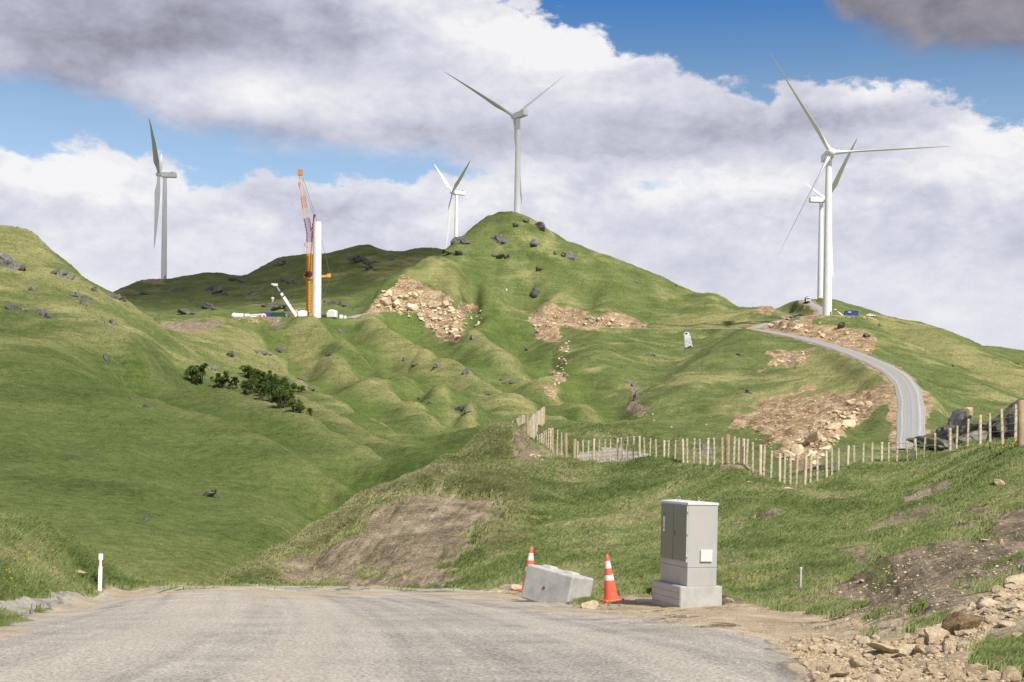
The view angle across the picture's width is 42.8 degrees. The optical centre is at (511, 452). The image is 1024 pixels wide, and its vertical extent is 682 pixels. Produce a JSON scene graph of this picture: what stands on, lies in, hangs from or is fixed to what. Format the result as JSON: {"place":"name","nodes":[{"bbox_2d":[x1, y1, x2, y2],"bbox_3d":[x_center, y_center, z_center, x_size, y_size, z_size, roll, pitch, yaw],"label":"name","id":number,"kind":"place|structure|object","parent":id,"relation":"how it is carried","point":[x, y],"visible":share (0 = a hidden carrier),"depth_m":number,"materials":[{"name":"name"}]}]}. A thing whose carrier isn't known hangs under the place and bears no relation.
{"place":"outdoors","nodes":[
{"label":"outdoors","id":0,"kind":"place"},
{"bbox_2d":[0,584,813,681],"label":"gravel road","id":1,"kind":"structure","parent":0,"point":[375,617],"depth_m":12.91,"materials":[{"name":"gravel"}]},
{"bbox_2d":[516,547,533,592],"bbox_3d":[0.362,2.359,26.300,0.400,0.912,0.400,4,0,-20],"label":"traffic cone","id":2,"kind":"object","parent":1,"relation":"on","point":[530,559],"visible":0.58,"depth_m":26.26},
{"bbox_2d":[521,564,593,602],"bbox_3d":[0.853,2.534,24.595,1.140,0.707,0.673,12,0,42],"label":"concrete block","id":3,"kind":"object","parent":1,"relation":"on","point":[548,583],"depth_m":24.33,"materials":[{"name":"concrete"}]},
{"bbox_2d":[0,211,1023,541],"bbox_3d":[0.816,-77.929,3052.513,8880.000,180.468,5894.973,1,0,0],"label":"hills","id":4,"kind":"structure","parent":0,"point":[760,401],"depth_m":417.88,"materials":[{"name":"plant"}]},
{"bbox_2d":[0,253,12,259],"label":"rock outcrop","id":5,"kind":"object","parent":4,"relation":"on","point":[4,256],"visible":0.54,"depth_m":347.72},
{"bbox_2d":[0,259,21,270],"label":"rock outcrop","id":6,"kind":"object","parent":4,"relation":"on","point":[8,263],"visible":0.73,"depth_m":338.54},
{"bbox_2d":[4,304,17,309],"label":"rock outcrop","id":7,"kind":"object","parent":4,"relation":"on","point":[10,307],"visible":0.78,"depth_m":279.68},
{"bbox_2d":[56,269,67,277],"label":"rock outcrop","id":8,"kind":"object","parent":4,"relation":"on","point":[62,273],"visible":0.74,"depth_m":342.08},
{"bbox_2d":[149,119,176,278],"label":"wind turbine","id":9,"kind":"object","parent":4,"relation":"on","point":[158,163],"visible":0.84,"depth_m":1006.96,"materials":[{"name":"metal"}]},
{"bbox_2d":[177,308,190,313],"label":"rock outcrop","id":10,"kind":"object","parent":4,"relation":"on","point":[183,311],"visible":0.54,"depth_m":808.18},
{"bbox_2d":[184,365,205,384],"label":"shrub","id":11,"kind":"object","parent":4,"relation":"on","point":[192,370],"visible":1,"depth_m":284.65,"materials":[{"name":"green plant"}]},
{"bbox_2d":[189,363,207,383],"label":"shrub","id":12,"kind":"object","parent":4,"relation":"on","point":[202,368],"visible":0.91,"depth_m":286.04,"materials":[{"name":"green plant"}]},
{"bbox_2d":[201,302,215,308],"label":"rock outcrop","id":13,"kind":"object","parent":4,"relation":"on","point":[206,305],"visible":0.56,"depth_m":846.50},
{"bbox_2d":[202,490,216,496],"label":"rock outcrop","id":14,"kind":"object","parent":4,"relation":"on","point":[210,493],"visible":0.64,"depth_m":121.08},
{"bbox_2d":[211,286,223,293],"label":"rock outcrop","id":15,"kind":"object","parent":4,"relation":"on","point":[217,289],"visible":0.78,"depth_m":902.92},
{"bbox_2d":[215,371,229,387],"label":"shrub","id":16,"kind":"object","parent":4,"relation":"on","point":[225,378],"visible":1,"depth_m":282.98,"materials":[{"name":"green plant"}]},
{"bbox_2d":[239,364,252,377],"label":"shrub","id":17,"kind":"object","parent":4,"relation":"on","point":[246,368],"visible":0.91,"depth_m":402.01,"materials":[{"name":"green plant"}]},
{"bbox_2d":[242,377,259,393],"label":"shrub","id":18,"kind":"object","parent":4,"relation":"on","point":[250,382],"visible":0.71,"depth_m":268.94,"materials":[{"name":"green plant"}]},
{"bbox_2d":[246,368,261,377],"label":"shrub","id":19,"kind":"object","parent":4,"relation":"on","point":[254,371],"visible":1,"depth_m":401.30,"materials":[{"name":"green plant"}]},
{"bbox_2d":[252,381,269,399],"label":"shrub","id":20,"kind":"object","parent":4,"relation":"on","point":[257,390],"visible":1,"depth_m":259.50,"materials":[{"name":"green plant"}]},
{"bbox_2d":[253,370,271,378],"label":"shrub","id":21,"kind":"object","parent":4,"relation":"on","point":[263,373],"visible":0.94,"depth_m":400.72,"materials":[{"name":"green plant"}]},
{"bbox_2d":[258,376,277,396],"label":"shrub","id":22,"kind":"object","parent":4,"relation":"on","point":[271,379],"visible":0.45,"depth_m":265.67,"materials":[{"name":"green plant"}]},
{"bbox_2d":[264,384,283,396],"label":"shrub","id":23,"kind":"object","parent":4,"relation":"on","point":[269,389],"visible":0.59,"depth_m":256.77,"materials":[{"name":"green plant"}]},
{"bbox_2d":[272,312,284,316],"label":"shipping container","id":24,"kind":"object","parent":4,"relation":"on","point":[278,314],"visible":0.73,"depth_m":654.85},
{"bbox_2d":[270,302,286,309],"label":"rock outcrop","id":25,"kind":"object","parent":4,"relation":"on","point":[281,305],"visible":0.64,"depth_m":814.05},
{"bbox_2d":[266,386,292,408],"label":"shrub","id":26,"kind":"object","parent":4,"relation":"on","point":[280,393],"visible":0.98,"depth_m":204.38,"materials":[{"name":"green plant"}]},
{"bbox_2d":[271,283,297,316],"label":"mobile crane","id":27,"kind":"object","parent":4,"relation":"on","point":[294,313],"visible":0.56,"depth_m":656.18,"materials":[{"name":"white metal"}]},
{"bbox_2d":[285,398,302,411],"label":"shrub","id":28,"kind":"object","parent":4,"relation":"on","point":[292,403],"visible":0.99,"depth_m":200.47,"materials":[{"name":"green plant"}]},
{"bbox_2d":[295,169,330,315],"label":"lattice crane","id":29,"kind":"object","parent":4,"relation":"on","point":[308,275],"visible":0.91,"depth_m":671.15,"materials":[{"name":"orange metal"}]},
{"bbox_2d":[312,221,321,317],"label":"tower section","id":30,"kind":"object","parent":4,"relation":"on","point":[317,263],"visible":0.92,"depth_m":656.08,"materials":[{"name":"metal"}]},
{"bbox_2d":[326,309,337,318],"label":"nacelle cover","id":31,"kind":"object","parent":4,"relation":"on","point":[331,313],"visible":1,"depth_m":654.44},
{"bbox_2d":[352,255,367,262],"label":"rock outcrop","id":32,"kind":"object","parent":4,"relation":"on","point":[358,258],"visible":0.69,"depth_m":942.86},
{"bbox_2d":[379,297,391,304],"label":"limestone block","id":33,"kind":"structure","parent":4,"relation":"on","point":[385,301],"depth_m":701.72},
{"bbox_2d":[407,303,417,310],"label":"limestone block","id":34,"kind":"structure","parent":4,"relation":"on","point":[413,307],"depth_m":705.18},
{"bbox_2d":[373,283,480,335],"bbox_3d":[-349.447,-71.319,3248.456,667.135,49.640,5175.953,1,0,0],"label":"scar rubble","id":35,"kind":"object","parent":4,"relation":"on","point":[427,309],"visible":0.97,"depth_m":708.33,"materials":[{"name":"stone"}]},
{"bbox_2d":[428,301,441,307],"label":"limestone block","id":36,"kind":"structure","parent":4,"relation":"on","point":[436,304],"depth_m":709.67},
{"bbox_2d":[434,161,469,247],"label":"wind turbine","id":37,"kind":"object","parent":4,"relation":"on","point":[456,193],"visible":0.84,"depth_m":1290.69,"materials":[{"name":"metal"}]},
{"bbox_2d":[450,236,464,244],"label":"rock outcrop","id":38,"kind":"object","parent":4,"relation":"on","point":[454,240],"visible":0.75,"depth_m":828.13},
{"bbox_2d":[493,234,505,242],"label":"rock outcrop","id":39,"kind":"object","parent":4,"relation":"on","point":[498,238],"visible":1,"depth_m":823.70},
{"bbox_2d":[445,72,561,212],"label":"wind turbine","id":40,"kind":"object","parent":4,"relation":"on","point":[516,117],"visible":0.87,"depth_m":862.77,"materials":[{"name":"metal"}]},
{"bbox_2d":[0,211,1023,583],"bbox_3d":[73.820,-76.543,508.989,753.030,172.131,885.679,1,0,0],"label":"pasture tufts","id":41,"kind":"object","parent":4,"relation":"on","point":[916,329],"visible":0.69,"depth_m":325.70,"materials":[{"name":"plant"}]},
{"bbox_2d":[529,286,539,297],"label":"rock outcrop","id":42,"kind":"object","parent":4,"relation":"on","point":[534,292],"visible":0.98,"depth_m":789.51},
{"bbox_2d":[535,221,545,230],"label":"rock outcrop","id":43,"kind":"object","parent":4,"relation":"on","point":[540,225],"visible":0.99,"depth_m":836.64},
{"bbox_2d":[565,251,575,259],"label":"rock outcrop","id":44,"kind":"object","parent":4,"relation":"on","point":[571,255],"visible":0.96,"depth_m":820.77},
{"bbox_2d":[684,332,692,349],"bbox_3d":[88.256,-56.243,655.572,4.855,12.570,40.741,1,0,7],"label":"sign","id":45,"kind":"object","parent":4,"relation":"on","point":[687,340],"visible":1,"depth_m":656.36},
{"bbox_2d":[789,444,803,454],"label":"tumbled block","id":46,"kind":"object","parent":4,"relation":"on","point":[797,449],"depth_m":264.63,"materials":[{"name":"stone"}]},
{"bbox_2d":[805,432,822,443],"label":"tumbled block","id":47,"kind":"object","parent":4,"relation":"on","point":[811,437],"depth_m":281.07,"materials":[{"name":"stone"}]},
{"bbox_2d":[742,393,886,456],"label":"bend rubble","id":48,"kind":"object","parent":4,"relation":"on","point":[829,412],"visible":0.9,"depth_m":337.13,"materials":[{"name":"stone"}]},
{"bbox_2d":[806,139,856,298],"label":"wind turbine","id":49,"kind":"object","parent":4,"relation":"on","point":[819,200],"visible":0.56,"depth_m":947.57,"materials":[{"name":"metal"}]},
{"bbox_2d":[826,423,841,429],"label":"tumbled block","id":50,"kind":"object","parent":4,"relation":"on","point":[833,426],"depth_m":304.54,"materials":[{"name":"stone"}]},
{"bbox_2d":[841,419,855,427],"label":"tumbled block","id":51,"kind":"object","parent":4,"relation":"on","point":[849,423],"depth_m":314.76,"materials":[{"name":"stone"}]},
{"bbox_2d":[844,311,857,315],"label":"shipping container","id":52,"kind":"object","parent":4,"relation":"on","point":[853,313],"visible":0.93,"depth_m":644.86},
{"bbox_2d":[770,53,947,314],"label":"wind turbine","id":53,"kind":"object","parent":4,"relation":"on","point":[827,155],"visible":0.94,"depth_m":643.59,"materials":[{"name":"metal"}]},
{"bbox_2d":[0,423,1023,681],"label":"ground","id":54,"kind":"structure","parent":0,"point":[390,543],"depth_m":42.75,"materials":[{"name":"soil"}]},
{"bbox_2d":[98,554,102,590],"bbox_3d":[-10.980,3.226,34.831,0.115,1.050,0.064,2,0,-15],"label":"marker post","id":55,"kind":"object","parent":54,"relation":"on","point":[100,562],"visible":1,"depth_m":34.81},
{"bbox_2d":[221,421,532,584],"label":"spur grass","id":56,"kind":"structure","parent":54,"relation":"on","point":[315,540],"depth_m":52.57,"materials":[{"name":"plant"}]},
{"bbox_2d":[4,440,1014,587],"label":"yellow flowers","id":57,"kind":"object","parent":54,"relation":"on","point":[732,572],"visible":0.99,"depth_m":30.41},
{"bbox_2d":[0,438,1023,676],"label":"long grass","id":58,"kind":"structure","parent":54,"relation":"on","point":[846,504],"depth_m":35.66,"materials":[{"name":"plant"}]},
{"bbox_2d":[512,415,528,425],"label":"wire fence","id":59,"kind":"object","parent":54,"relation":"on","point":[522,419],"visible":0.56,"depth_m":109.04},
{"bbox_2d":[526,407,544,437],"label":"wire fence","id":60,"kind":"object","parent":54,"relation":"on","point":[538,419],"visible":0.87,"depth_m":87.40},
{"bbox_2d":[537,428,567,456],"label":"wire fence","id":61,"kind":"object","parent":54,"relation":"on","point":[550,441],"visible":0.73,"depth_m":75.86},
{"bbox_2d":[581,600,598,608],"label":"limestone rock","id":62,"kind":"object","parent":54,"relation":"on","point":[592,604],"visible":0.66,"depth_m":22.92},
{"bbox_2d":[598,554,623,602],"bbox_3d":[1.903,2.456,25.600,0.400,0.912,0.400,-5,0,-20],"label":"traffic cone","id":63,"kind":"object","parent":54,"relation":"on","point":[610,591],"visible":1,"depth_m":25.52,"materials":[{"name":"plastic"}]},
{"bbox_2d":[483,590,771,640],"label":"verge gravel","id":64,"kind":"structure","parent":54,"relation":"on","point":[691,619],"depth_m":18.23,"materials":[{"name":"gravel"}]},
{"bbox_2d":[636,599,651,603],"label":"concrete slab","id":65,"kind":"structure","parent":54,"relation":"on","point":[639,601],"depth_m":25.26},
{"bbox_2d":[336,421,976,509],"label":"plateau grass","id":66,"kind":"structure","parent":54,"relation":"on","point":[567,470],"depth_m":62.39,"materials":[{"name":"plant"}]},
{"bbox_2d":[652,496,721,607],"bbox_3d":[3.285,2.018,24.482,0.843,2.380,1.325,1,0,-17],"label":"electrical cabinet","id":67,"kind":"object","parent":54,"relation":"on","point":[688,546],"visible":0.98,"depth_m":23.94,"materials":[{"name":"metal"}]},
{"bbox_2d":[698,443,712,456],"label":"slate outcrop","id":68,"kind":"object","parent":54,"relation":"on","point":[704,447],"visible":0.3,"depth_m":73.68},
{"bbox_2d":[572,400,1023,484],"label":"wire fence","id":69,"kind":"object","parent":54,"relation":"on","point":[1018,423],"visible":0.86,"depth_m":54.96,"materials":[{"name":"wood"}]},
{"bbox_2d":[815,665,828,672],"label":"limestone rock","id":70,"kind":"object","parent":54,"relation":"on","point":[821,668],"visible":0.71,"depth_m":10.99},
{"bbox_2d":[813,462,836,470],"bbox_3d":[14.452,0.748,60.000,1.194,0.528,1.102,-16,2,-39],"label":"rock outcrop","id":71,"kind":"object","parent":54,"relation":"on","point":[823,466],"visible":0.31,"depth_m":59.58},
{"bbox_2d":[821,643,841,649],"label":"limestone rock","id":72,"kind":"object","parent":54,"relation":"on","point":[833,645],"visible":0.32,"depth_m":13.94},
{"bbox_2d":[827,664,840,672],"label":"limestone rock","id":73,"kind":"object","parent":54,"relation":"on","point":[832,668],"visible":0.66,"depth_m":11.11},
{"bbox_2d":[830,672,849,676],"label":"limestone rock","id":74,"kind":"object","parent":54,"relation":"on","point":[841,674],"visible":0.84,"depth_m":10.21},
{"bbox_2d":[840,651,863,658],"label":"limestone rock","id":75,"kind":"object","parent":54,"relation":"on","point":[852,654],"visible":0.91,"depth_m":13.00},
{"bbox_2d":[848,659,867,667],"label":"limestone rock","id":76,"kind":"object","parent":54,"relation":"on","point":[854,663],"visible":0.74,"depth_m":11.82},
{"bbox_2d":[857,636,870,644],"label":"limestone rock","id":77,"kind":"object","parent":54,"relation":"on","point":[863,639],"visible":0.59,"depth_m":14.41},
{"bbox_2d":[867,674,883,681],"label":"limestone rock","id":78,"kind":"object","parent":54,"relation":"on","point":[874,678],"visible":1,"depth_m":9.24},
{"bbox_2d":[865,643,898,652],"bbox_3d":[3.742,1.979,13.113,0.372,0.098,0.322,20,-10,-22],"label":"limestone rock","id":79,"kind":"object","parent":54,"relation":"on","point":[881,647],"visible":0.81,"depth_m":13.01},
{"bbox_2d":[885,663,897,670],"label":"limestone rock","id":80,"kind":"object","parent":54,"relation":"on","point":[893,666],"visible":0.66,"depth_m":11.22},
{"bbox_2d":[783,583,1023,681],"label":"limestone rubble","id":81,"kind":"object","parent":54,"relation":"on","point":[890,660],"visible":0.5,"depth_m":12.86,"materials":[{"name":"stone"}]},
{"bbox_2d":[896,676,910,681],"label":"limestone rock","id":82,"kind":"object","parent":54,"relation":"on","point":[901,678],"visible":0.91,"depth_m":9.49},
{"bbox_2d":[900,658,913,665],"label":"limestone rock","id":83,"kind":"object","parent":54,"relation":"on","point":[904,661],"visible":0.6,"depth_m":11.55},
{"bbox_2d":[899,669,915,675],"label":"limestone rock","id":84,"kind":"object","parent":54,"relation":"on","point":[907,672],"visible":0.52,"depth_m":9.73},
{"bbox_2d":[898,644,919,656],"bbox_3d":[3.888,1.961,12.796,0.314,0.193,0.195,4,4,-22],"label":"limestone rock","id":85,"kind":"object","parent":54,"relation":"on","point":[906,650],"visible":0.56,"depth_m":12.71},
{"bbox_2d":[914,637,923,644],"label":"limestone rock","id":86,"kind":"object","parent":54,"relation":"on","point":[920,641],"visible":0.58,"depth_m":13.16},
{"bbox_2d":[914,645,925,652],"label":"limestone rock","id":87,"kind":"object","parent":54,"relation":"on","point":[919,648],"visible":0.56,"depth_m":12.56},
{"bbox_2d":[923,664,936,672],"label":"limestone rock","id":88,"kind":"object","parent":54,"relation":"on","point":[930,667],"visible":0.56,"depth_m":10.07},
{"bbox_2d":[906,436,954,450],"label":"slate bluff","id":89,"kind":"structure","parent":54,"relation":"on","point":[931,444],"depth_m":70.43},
{"bbox_2d":[925,645,939,653],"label":"limestone rock","id":90,"kind":"object","parent":54,"relation":"on","point":[930,649],"visible":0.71,"depth_m":12.20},
{"bbox_2d":[924,627,949,642],"bbox_3d":[4.326,1.887,13.243,0.297,0.203,0.209,-4,19,-17],"label":"limestone rock","id":91,"kind":"object","parent":54,"relation":"on","point":[934,634],"visible":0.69,"depth_m":13.19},
{"bbox_2d":[935,423,947,439],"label":"slate bluff","id":92,"kind":"structure","parent":54,"relation":"on","point":[939,429],"depth_m":73.14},
{"bbox_2d":[942,641,956,651],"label":"limestone rock","id":93,"kind":"object","parent":54,"relation":"on","point":[948,645],"visible":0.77,"depth_m":12.16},
{"bbox_2d":[946,668,959,679],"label":"limestone rock","id":94,"kind":"object","parent":54,"relation":"on","point":[953,674],"visible":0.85,"depth_m":9.41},
{"bbox_2d":[944,408,977,440],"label":"slate bluff","id":95,"kind":"structure","parent":54,"relation":"on","point":[957,418],"depth_m":71.95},
{"bbox_2d":[941,611,983,634],"bbox_3d":[4.606,1.782,13.405,0.400,0.308,0.304,8,10,-34],"label":"brown boulder","id":96,"kind":"object","parent":54,"relation":"on","point":[955,620],"visible":0.7,"depth_m":13.29,"materials":[{"name":"stone"}]},
{"bbox_2d":[960,421,987,435],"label":"slate bluff","id":97,"kind":"structure","parent":54,"relation":"on","point":[972,427],"depth_m":70.19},
{"bbox_2d":[964,407,972,418],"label":"limestone rock","id":98,"kind":"object","parent":97,"relation":"on","point":[968,412],"visible":0.97,"depth_m":71.08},
{"bbox_2d":[962,664,987,673],"bbox_3d":[3.416,1.622,9.637,0.187,0.131,0.131,1,0,21],"label":"limestone rock","id":99,"kind":"object","parent":54,"relation":"on","point":[972,668],"visible":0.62,"depth_m":9.58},
{"bbox_2d":[953,430,998,444],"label":"slate bluff","id":100,"kind":"structure","parent":54,"relation":"on","point":[975,437],"depth_m":67.97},
{"bbox_2d":[975,598,998,608],"bbox_3d":[5.519,1.775,15.181,0.307,0.160,0.246,20,-10,-16],"label":"limestone rock","id":101,"kind":"object","parent":54,"relation":"on","point":[982,603],"visible":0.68,"depth_m":15.09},
{"bbox_2d":[983,614,997,622],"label":"limestone rock","id":102,"kind":"object","parent":54,"relation":"on","point":[989,617],"visible":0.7,"depth_m":13.53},
{"bbox_2d":[984,675,999,679],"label":"limestone rock","id":103,"kind":"object","parent":54,"relation":"on","point":[988,677],"visible":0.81,"depth_m":9.21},
{"bbox_2d":[982,412,1003,437],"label":"slate bluff","id":104,"kind":"structure","parent":54,"relation":"on","point":[993,424],"depth_m":68.41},
{"bbox_2d":[991,585,1003,592],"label":"limestone rock","id":105,"kind":"object","parent":54,"relation":"on","point":[996,588],"visible":0.55,"depth_m":17.57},
{"bbox_2d":[993,591,1007,597],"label":"limestone rock","id":106,"kind":"object","parent":54,"relation":"on","point":[999,594],"visible":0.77,"depth_m":16.39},
{"bbox_2d":[997,620,1015,626],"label":"limestone rock","id":107,"kind":"object","parent":54,"relation":"on","point":[1003,623],"visible":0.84,"depth_m":13.04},
{"bbox_2d":[995,398,1023,438],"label":"slate bluff","id":108,"kind":"structure","parent":54,"relation":"on","point":[1008,427],"depth_m":66.36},
{"bbox_2d":[1000,666,1020,679],"bbox_3d":[3.457,1.552,9.093,0.170,0.135,0.140,9,-13,-28],"label":"limestone rock","id":109,"kind":"object","parent":54,"relation":"on","point":[1008,672],"visible":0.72,"depth_m":9.05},
{"bbox_2d":[1004,574,1023,583],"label":"limestone rock","id":110,"kind":"object","parent":54,"relation":"on","point":[1019,578],"visible":0.55,"depth_m":18.48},
{"bbox_2d":[1007,602,1023,610],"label":"limestone rock","id":111,"kind":"object","parent":54,"relation":"on","point":[1012,605],"visible":0.73,"depth_m":14.29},
{"bbox_2d":[1010,676,1022,681],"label":"limestone rock","id":112,"kind":"object","parent":54,"relation":"on","point":[1016,678],"visible":1,"depth_m":7.85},
{"bbox_2d":[0,0,1023,349],"label":"sky","id":113,"kind":"structure","parent":0,"point":[671,142],"materials":[{"name":"white"}]},
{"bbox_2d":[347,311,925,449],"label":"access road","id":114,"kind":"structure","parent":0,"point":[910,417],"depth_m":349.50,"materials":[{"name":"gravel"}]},
{"bbox_2d":[750,300,822,327],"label":"site track","id":115,"kind":"structure","parent":0,"point":[818,308],"depth_m":716.84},
{"bbox_2d":[788,535,1019,638],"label":"slope gravel","id":116,"kind":"structure","parent":0,"point":[904,572],"depth_m":22.69,"materials":[{"name":"gravel"}]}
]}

